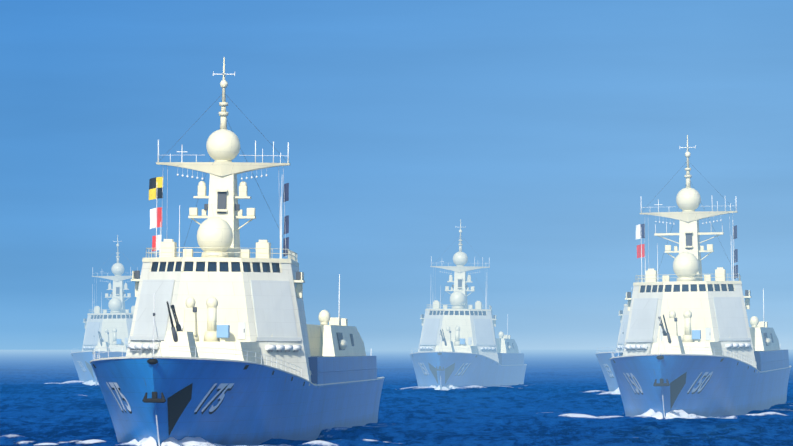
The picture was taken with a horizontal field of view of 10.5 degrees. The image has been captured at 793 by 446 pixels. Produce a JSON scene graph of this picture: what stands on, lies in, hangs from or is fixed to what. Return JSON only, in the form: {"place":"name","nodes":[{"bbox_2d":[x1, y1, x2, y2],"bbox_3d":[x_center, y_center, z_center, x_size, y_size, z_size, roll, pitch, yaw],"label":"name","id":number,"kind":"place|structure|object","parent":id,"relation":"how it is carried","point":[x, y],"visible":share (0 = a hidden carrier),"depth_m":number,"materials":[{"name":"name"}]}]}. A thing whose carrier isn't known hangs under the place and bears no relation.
{"place":"outdoors","nodes":[
{"label":"outdoors","id":0,"kind":"place"},
{"bbox_2d":[0,350,792,445],"bbox_3d":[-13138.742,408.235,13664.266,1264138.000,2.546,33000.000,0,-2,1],"label":"sea","id":1,"kind":"structure","parent":0,"point":[556,398],"depth_m":626.45,"materials":[{"name":"liquid"}]},
{"bbox_2d":[82,380,98,385],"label":"bow wave","id":2,"kind":"object","parent":1,"relation":"on","point":[90,382],"visible":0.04,"depth_m":1176.16,"materials":[{"name":"liquid"}]},
{"bbox_2d":[70,235,138,384],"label":"destroyer","id":3,"kind":"object","parent":1,"relation":"on","point":[110,330],"visible":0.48,"depth_m":1219.41,"materials":[{"name":"metal"}]},
{"bbox_2d":[58,436,291,445],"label":"bow wave","id":4,"kind":"object","parent":1,"relation":"on","point":[184,441],"visible":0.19,"depth_m":424.93,"materials":[{"name":"liquid"}]},
{"bbox_2d":[90,57,384,445],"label":"destroyer","id":5,"kind":"object","parent":1,"relation":"on","point":[227,345],"visible":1,"depth_m":466.92,"materials":[{"name":"metal"}]},
{"bbox_2d":[429,384,458,389],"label":"bow wave","id":6,"kind":"object","parent":1,"relation":"on","point":[449,386],"visible":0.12,"depth_m":1019.76,"materials":[{"name":"liquid"}]},
{"bbox_2d":[410,219,526,389],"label":"destroyer","id":7,"kind":"object","parent":1,"relation":"on","point":[460,344],"visible":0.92,"depth_m":1063.24,"materials":[{"name":"metal"}]},
{"bbox_2d":[595,288,632,390],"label":"warship","id":8,"kind":"object","parent":1,"relation":"on","point":[603,358],"visible":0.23,"depth_m":937.45,"materials":[{"name":"metal"}]},
{"bbox_2d":[611,387,619,393],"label":"bow wave foam","id":9,"kind":"object","parent":1,"relation":"on","point":[617,391],"visible":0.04,"depth_m":928.98,"materials":[{"name":"liquid"}]},
{"bbox_2d":[598,409,724,418],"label":"bow wave","id":10,"kind":"object","parent":1,"relation":"on","point":[678,413],"visible":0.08,"depth_m":603.25,"materials":[{"name":"liquid"}]},
{"bbox_2d":[610,135,790,417],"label":"destroyer","id":11,"kind":"object","parent":1,"relation":"on","point":[695,344],"visible":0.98,"depth_m":645.44,"materials":[{"name":"metal"}]},
{"bbox_2d":[0,0,792,349],"label":"sky","id":12,"kind":"structure","parent":0,"point":[543,127],"materials":[{"name":"blue"}]}
]}

